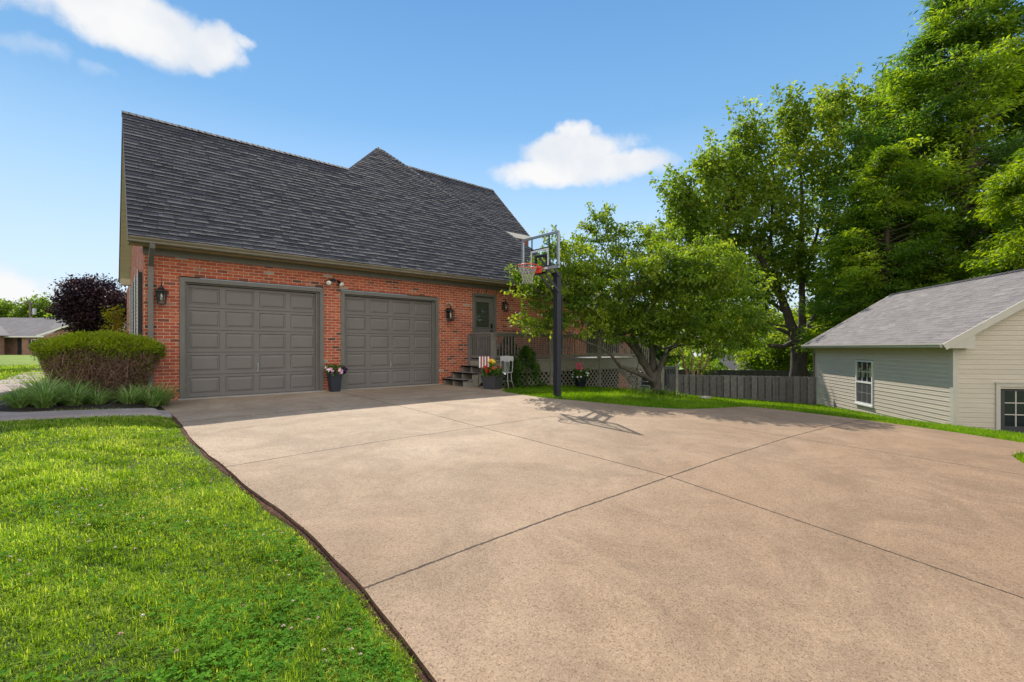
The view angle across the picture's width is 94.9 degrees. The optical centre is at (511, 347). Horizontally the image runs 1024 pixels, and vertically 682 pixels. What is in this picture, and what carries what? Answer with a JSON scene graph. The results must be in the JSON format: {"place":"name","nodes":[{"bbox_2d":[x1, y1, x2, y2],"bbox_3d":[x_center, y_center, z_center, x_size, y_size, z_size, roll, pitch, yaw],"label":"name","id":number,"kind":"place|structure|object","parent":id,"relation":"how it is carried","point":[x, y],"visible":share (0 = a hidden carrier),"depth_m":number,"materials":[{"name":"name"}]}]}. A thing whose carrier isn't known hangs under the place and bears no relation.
{"place":"outdoors","nodes":[
{"label":"outdoors","id":0,"kind":"place"},
{"bbox_2d":[0,369,171,420],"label":"path","id":1,"kind":"structure","parent":0,"point":[11,416],"depth_m":7.28,"materials":[{"name":"grey concrete"}]},
{"bbox_2d":[0,355,1020,681],"bbox_3d":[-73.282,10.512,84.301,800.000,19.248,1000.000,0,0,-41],"label":"ground","id":2,"kind":"structure","parent":0,"point":[16,359],"depth_m":2.81,"materials":[{"name":"green plant"}]},
{"bbox_2d":[0,298,22,317],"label":"shade tree","id":3,"kind":"object","parent":2,"relation":"on","point":[4,309],"visible":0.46,"depth_m":76.00,"materials":[{"name":"green plant"}]},
{"bbox_2d":[3,290,54,317],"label":"shade tree","id":4,"kind":"object","parent":2,"relation":"on","point":[24,308],"visible":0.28,"depth_m":75.57,"materials":[{"name":"green plant"}]},
{"bbox_2d":[21,300,37,317],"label":"utility pole","id":5,"kind":"object","parent":2,"relation":"on","point":[34,311],"visible":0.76,"depth_m":69.95,"materials":[{"name":"grey wood"}]},
{"bbox_2d":[0,317,126,354],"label":"neighbour house","id":6,"kind":"structure","parent":2,"relation":"on","point":[17,335],"depth_m":61.60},
{"bbox_2d":[18,338,21,354],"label":"porch door","id":7,"kind":"structure","parent":6,"relation":"in","point":[19,339],"depth_m":61.50,"materials":[{"name":"paint"}]},
{"bbox_2d":[0,384,158,411],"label":"mulch bed","id":8,"kind":"object","parent":2,"relation":"on","point":[110,404],"visible":0.1,"depth_m":7.70,"materials":[{"name":"brown soil"}]},
{"bbox_2d":[0,384,47,407],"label":"liriope clump","id":9,"kind":"object","parent":8,"relation":"on","point":[15,402],"visible":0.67,"depth_m":7.33,"materials":[{"name":"green plant"}]},
{"bbox_2d":[2,367,72,395],"bbox_3d":[-7.872,0.632,7.905,1.305,0.682,1.302,0,0,-23],"label":"liriope clump","id":10,"kind":"object","parent":8,"relation":"on","point":[36,383],"visible":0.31,"depth_m":7.88,"materials":[{"name":"green plant"}]},
{"bbox_2d":[4,374,89,408],"bbox_3d":[-7.409,0.707,7.471,1.224,0.558,1.255,0,0,-41],"label":"liriope clump","id":11,"kind":"object","parent":8,"relation":"on","point":[41,401],"visible":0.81,"depth_m":7.39,"materials":[{"name":"green plant"}]},
{"bbox_2d":[35,378,106,405],"bbox_3d":[-7.199,0.739,7.741,1.087,0.503,1.043,0,0,-41],"label":"liriope clump","id":12,"kind":"object","parent":8,"relation":"on","point":[76,399],"visible":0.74,"depth_m":7.64,"materials":[{"name":"green plant"}]},
{"bbox_2d":[55,373,108,401],"bbox_3d":[-7.551,0.698,8.245,1.155,0.576,1.197,0,0,25],"label":"liriope clump","id":13,"kind":"object","parent":8,"relation":"on","point":[82,386],"visible":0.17,"depth_m":8.17,"materials":[{"name":"green plant"}]},
{"bbox_2d":[67,384,120,405],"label":"liriope clump","id":14,"kind":"object","parent":8,"relation":"on","point":[103,399],"visible":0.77,"depth_m":7.94,"materials":[{"name":"green plant"}]},
{"bbox_2d":[28,329,166,398],"bbox_3d":[-7.661,0.346,8.742,2.262,1.419,1.542,0,0,0],"label":"yew hedge","id":15,"kind":"object","parent":8,"relation":"on","point":[72,354],"visible":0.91,"depth_m":8.35,"materials":[{"name":"green plant"}]},
{"bbox_2d":[98,303,128,355],"bbox_3d":[-10.874,-0.021,12.860,0.990,2.415,1.134,0,0,-41],"label":"gold shrub","id":16,"kind":"object","parent":8,"relation":"on","point":[113,317],"visible":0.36,"depth_m":12.78,"materials":[{"name":"brown plant"}]},
{"bbox_2d":[104,384,155,403],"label":"liriope clump","id":17,"kind":"object","parent":8,"relation":"on","point":[126,399],"visible":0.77,"depth_m":8.13,"materials":[{"name":"green plant"}]},
{"bbox_2d":[113,381,176,401],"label":"liriope clump","id":18,"kind":"object","parent":8,"relation":"on","point":[141,389],"visible":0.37,"depth_m":8.42,"materials":[{"name":"green plant"}]},
{"bbox_2d":[131,385,178,406],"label":"liriope clump","id":19,"kind":"object","parent":8,"relation":"on","point":[154,399],"visible":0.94,"depth_m":8.28,"materials":[{"name":"green plant"}]},
{"bbox_2d":[146,378,187,406],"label":"liriope clump","id":20,"kind":"object","parent":8,"relation":"on","point":[163,403],"visible":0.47,"depth_m":8.80,"materials":[{"name":"green plant"}]},
{"bbox_2d":[41,272,126,366],"bbox_3d":[-19.333,-1.177,21.982,3.872,4.658,4.090,0,0,-41],"label":"plum tree","id":21,"kind":"object","parent":2,"relation":"on","point":[78,303],"visible":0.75,"depth_m":20.91,"materials":[{"name":"purple plant"}]},
{"bbox_2d":[0,429,414,681],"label":"clover leaves","id":22,"kind":"object","parent":2,"relation":"on","point":[281,641],"visible":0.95,"depth_m":2.20,"materials":[{"name":"green plant"}]},
{"bbox_2d":[9,420,361,661],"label":"clover blossoms","id":23,"kind":"object","parent":22,"relation":"on","point":[318,617],"visible":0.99,"depth_m":2.67,"materials":[{"name":"white plant"}]},
{"bbox_2d":[171,417,431,681],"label":"soil trench","id":24,"kind":"object","parent":2,"relation":"on","point":[344,576],"visible":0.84,"depth_m":2.89,"materials":[{"name":"brown soil"}]},
{"bbox_2d":[174,419,444,680],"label":"soil crumbs","id":25,"kind":"object","parent":24,"relation":"on","point":[299,538],"visible":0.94,"depth_m":3.37,"materials":[{"name":"brown soil"}]},
{"bbox_2d":[118,110,629,399],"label":"brick house","id":26,"kind":"structure","parent":2,"relation":"on","point":[196,205],"depth_m":11.69,"materials":[{"name":"red brick"}]},
{"bbox_2d":[154,277,168,304],"bbox_3d":[-6.934,-1.117,9.295,0.242,0.549,0.271,0,0,-41],"label":"wall lantern","id":27,"kind":"object","parent":26,"relation":"attached to","point":[160,290],"depth_m":9.27,"materials":[{"name":"black metal"}]},
{"bbox_2d":[179,277,323,398],"bbox_3d":[-5.740,-0.189,10.594,2.889,2.518,0.167,0,0,-41],"label":"garage door","id":28,"kind":"structure","parent":26,"relation":"in","point":[236,338],"depth_m":10.52,"materials":[{"name":"paint"}]},
{"bbox_2d":[326,278,343,286],"bbox_3d":[-4.369,-1.617,11.549,0.447,0.227,0.235,0,0,-41],"label":"flood light","id":29,"kind":"object","parent":26,"relation":"attached to","point":[329,283],"visible":1,"depth_m":11.56,"materials":[{"name":"white metal"}]},
{"bbox_2d":[341,290,438,389],"bbox_3d":[-3.257,-0.189,12.753,2.848,2.518,0.167,0,0,-41],"label":"garage door","id":30,"kind":"structure","parent":26,"relation":"in","point":[387,339],"depth_m":12.74,"materials":[{"name":"paint"}]},
{"bbox_2d":[446,304,454,320],"bbox_3d":[-1.804,-1.032,13.747,0.284,0.528,0.276,0,0,8],"label":"wall lantern","id":31,"kind":"object","parent":26,"relation":"attached to","point":[449,310],"depth_m":13.73,"materials":[{"name":"black metal"}]},
{"bbox_2d":[472,293,496,360],"bbox_3d":[-0.894,-0.575,14.793,0.940,2.220,0.138,0,0,-41],"label":"side door","id":32,"kind":"structure","parent":26,"relation":"in","point":[484,306],"depth_m":14.83,"materials":[{"name":"paint"}]},
{"bbox_2d":[502,299,508,311],"bbox_3d":[-0.218,-1.367,15.158,0.220,0.431,0.287,0,0,-41],"label":"wall lantern","id":33,"kind":"object","parent":26,"relation":"attached to","point":[505,303],"depth_m":15.13,"materials":[{"name":"black metal"}]},
{"bbox_2d":[586,318,618,353],"bbox_3d":[4.416,-0.615,22.813,2.600,1.900,0.080,0,0,-41],"label":"patio door","id":34,"kind":"structure","parent":26,"relation":"in","point":[605,318],"depth_m":22.79,"materials":[{"name":"grey paint"}]},
{"bbox_2d":[500,356,513,387],"bbox_3d":[-0.206,0.679,13.071,0.421,0.909,0.424,0,0,21],"label":"garden chair","id":35,"kind":"object","parent":2,"relation":"on","point":[506,358],"visible":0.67,"depth_m":13.21,"materials":[{"name":"white metal"}]},
{"bbox_2d":[503,354,519,387],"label":"evergreen shrub","id":36,"kind":"object","parent":2,"relation":"on","point":[510,365],"visible":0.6,"depth_m":13.47,"materials":[{"name":"green plant"}]},
{"bbox_2d":[507,345,546,387],"bbox_3d":[0.386,0.563,13.577,1.183,1.332,1.210,0,0,-41],"label":"evergreen shrub","id":37,"kind":"object","parent":2,"relation":"on","point":[526,353],"visible":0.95,"depth_m":13.41,"materials":[{"name":"green plant"}]},
{"bbox_2d":[517,230,563,396],"bbox_3d":[0.699,-0.668,10.986,1.171,3.924,0.979,0,0,0],"label":"basketball hoop","id":38,"kind":"object","parent":2,"relation":"on","point":[536,269],"visible":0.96,"depth_m":11.21,"materials":[{"name":"black metal"}]},
{"bbox_2d":[442,332,663,389],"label":"wooden deck","id":39,"kind":"structure","parent":2,"relation":"on","point":[604,370],"depth_m":15.49,"materials":[{"name":"grey wood"}]},
{"bbox_2d":[496,332,519,358],"bbox_3d":[-0.136,-0.051,14.683,0.818,0.912,0.862,0,0,-10],"label":"wooden railing","id":40,"kind":"object","parent":39,"relation":"on","point":[507,346],"visible":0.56,"depth_m":14.56,"materials":[{"name":"wood"}]},
{"bbox_2d":[570,363,589,387],"bbox_3d":[2.176,0.876,14.918,0.662,0.811,0.615,0,0,-41],"label":"flower planter","id":41,"kind":"object","parent":2,"relation":"on","point":[579,375],"visible":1,"depth_m":14.81,"materials":[{"name":"black plastic"}]},
{"bbox_2d":[631,324,647,375],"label":"garden tree","id":42,"kind":"object","parent":2,"relation":"on","point":[641,347],"visible":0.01,"depth_m":29.46,"materials":[{"name":"green plant"}]},
{"bbox_2d":[500,201,782,390],"bbox_3d":[3.848,-1.456,13.586,8.311,6.197,5.757,0,0,-41],"label":"dogwood tree","id":43,"kind":"object","parent":2,"relation":"on","point":[700,268],"visible":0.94,"depth_m":12.83,"materials":[{"name":"green plant"}]},
{"bbox_2d":[609,386,689,397],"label":"ground cover","id":44,"kind":"object","parent":2,"relation":"on","point":[661,392],"visible":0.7,"depth_m":13.85,"materials":[{"name":"green plant"}]},
{"bbox_2d":[631,332,676,384],"bbox_3d":[8.703,0.033,32.232,5.571,5.619,4.709,0,0,-41],"label":"garden tree","id":45,"kind":"object","parent":2,"relation":"on","point":[660,352],"visible":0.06,"depth_m":31.81,"materials":[{"name":"green plant"}]},
{"bbox_2d":[645,330,686,365],"bbox_3d":[10.600,-0.154,36.472,6.449,6.452,5.994,0,0,-41],"label":"garden tree","id":46,"kind":"object","parent":2,"relation":"on","point":[671,360],"visible":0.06,"depth_m":36.20,"materials":[{"name":"green plant"}]},
{"bbox_2d":[660,364,677,393],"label":"garden gate","id":47,"kind":"structure","parent":2,"relation":"on","point":[675,367],"depth_m":18.21,"materials":[{"name":"grey wood"}]},
{"bbox_2d":[651,303,686,365],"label":"garden tree","id":48,"kind":"object","parent":2,"relation":"on","point":[674,359],"depth_m":41.05,"materials":[{"name":"green plant"}]},
{"bbox_2d":[661,329,726,374],"bbox_3d":[10.563,0.579,27.245,4.259,4.141,2.145,0,0,-2],"label":"crape myrtle","id":49,"kind":"object","parent":2,"relation":"on","point":[703,369],"visible":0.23,"depth_m":27.26,"materials":[{"name":"green plant"}]},
{"bbox_2d":[630,369,812,384],"bbox_3d":[18.641,2.883,36.971,20.061,2.440,0.141,0,0,0],"label":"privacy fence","id":50,"kind":"object","parent":2,"relation":"on","point":[785,373],"visible":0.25,"depth_m":36.92,"materials":[{"name":"grey wood"}]},
{"bbox_2d":[667,343,810,370],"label":"treeline","id":51,"kind":"object","parent":2,"relation":"on","point":[719,365],"depth_m":150.42,"materials":[{"name":"green plant"}]},
{"bbox_2d":[717,354,765,369],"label":"house","id":52,"kind":"structure","parent":2,"relation":"on","point":[730,365],"depth_m":55.65,"materials":[{"name":"beige plastic"}]},
{"bbox_2d":[668,374,815,404],"bbox_3d":[9.851,1.953,20.258,6.128,1.571,0.141,0,0,7],"label":"shadowbox fence","id":53,"kind":"object","parent":2,"relation":"on","point":[796,389],"visible":0.71,"depth_m":20.17,"materials":[{"name":"grey wood"}]},
{"bbox_2d":[733,347,772,369],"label":"garden tree","id":54,"kind":"object","parent":2,"relation":"on","point":[748,363],"visible":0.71,"depth_m":40.80,"materials":[{"name":"green plant"}]},
{"bbox_2d":[503,384,1023,462],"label":"lawn grass","id":55,"kind":"structure","parent":2,"relation":"on","point":[605,395],"depth_m":11.25,"materials":[{"name":"green plant"}]},
{"bbox_2d":[751,332,790,370],"bbox_3d":[21.904,1.135,39.245,3.672,5.150,3.994,0,0,19],"label":"garden tree","id":56,"kind":"object","parent":2,"relation":"on","point":[774,357],"visible":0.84,"depth_m":38.76,"materials":[{"name":"green plant"}]},
{"bbox_2d":[751,300,806,349],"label":"garden tree","id":57,"kind":"object","parent":2,"relation":"on","point":[778,318],"visible":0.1,"depth_m":43.27,"materials":[{"name":"green plant"}]},
{"bbox_2d":[648,55,935,376],"bbox_3d":[20.282,-7.932,34.824,20.730,24.444,9.150,0,0,0],"label":"maple tree","id":58,"kind":"object","parent":2,"relation":"on","point":[723,203],"visible":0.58,"depth_m":32.84,"materials":[{"name":"green plant"}]},
{"bbox_2d":[768,298,827,370],"bbox_3d":[25.333,-0.289,39.818,7.138,8.233,6.719,0,0,-12],"label":"garden tree","id":59,"kind":"object","parent":2,"relation":"on","point":[795,316],"visible":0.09,"depth_m":39.89,"materials":[{"name":"green plant"}]},
{"bbox_2d":[794,141,984,365],"bbox_3d":[19.821,-3.763,25.216,9.084,14.161,8.889,0,0,-41],"label":"cypress tree","id":60,"kind":"object","parent":2,"relation":"on","point":[849,271],"visible":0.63,"depth_m":24.37,"materials":[{"name":"green plant"}]},
{"bbox_2d":[789,0,1023,356],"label":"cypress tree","id":61,"kind":"object","parent":2,"relation":"on","point":[959,90],"visible":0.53,"depth_m":25.32,"materials":[{"name":"green plant"}]},
{"bbox_2d":[801,268,1023,433],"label":"detached garage","id":62,"kind":"structure","parent":2,"relation":"on","point":[951,353],"depth_m":13.92,"materials":[{"name":"beige plastic"}]},
{"bbox_2d":[854,360,873,407],"bbox_3d":[12.589,1.260,16.812,0.095,1.620,1.210,0,0,11],"label":"window","id":63,"kind":"structure","parent":62,"relation":"in","point":[863,368],"depth_m":16.82,"materials":[{"name":"white paint"}]},
{"bbox_2d":[995,382,1023,433],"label":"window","id":64,"kind":"structure","parent":62,"relation":"in","point":[1009,403],"depth_m":12.26,"materials":[{"name":"grey paint"}]},
{"bbox_2d":[949,148,1023,279],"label":"cypress tree","id":65,"kind":"object","parent":2,"relation":"on","point":[1005,255],"visible":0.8,"depth_m":18.48,"materials":[{"name":"green plant"}]},
{"bbox_2d":[0,0,1023,356],"label":"sky","id":66,"kind":"structure","parent":0,"point":[552,107],"materials":[{"name":"blue"}]},
{"bbox_2d":[160,384,1023,681],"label":"driveway","id":67,"kind":"structure","parent":0,"point":[468,534],"depth_m":3.55,"materials":[{"name":"beige concrete"}]},
{"bbox_2d":[325,363,347,391],"bbox_3d":[-4.283,0.713,11.457,0.542,0.699,0.514,0,0,-41],"label":"flower planter","id":68,"kind":"object","parent":67,"relation":"on","point":[334,378],"visible":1,"depth_m":11.37,"materials":[{"name":"grey plastic"}]},
{"bbox_2d":[478,356,490,386],"bbox_3d":[-0.759,0.661,12.961,0.351,0.880,0.024,0,0,14],"label":"garden flag","id":69,"kind":"object","parent":67,"relation":"on","point":[482,361],"visible":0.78,"depth_m":12.98,"materials":[{"name":"white fabric"}]},
{"bbox_2d":[480,359,505,389],"bbox_3d":[-0.497,0.700,12.573,0.706,0.810,0.664,0,0,29],"label":"flower planter","id":70,"kind":"object","parent":67,"relation":"on","point":[492,376],"visible":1,"depth_m":12.44,"materials":[{"name":"plastic"}]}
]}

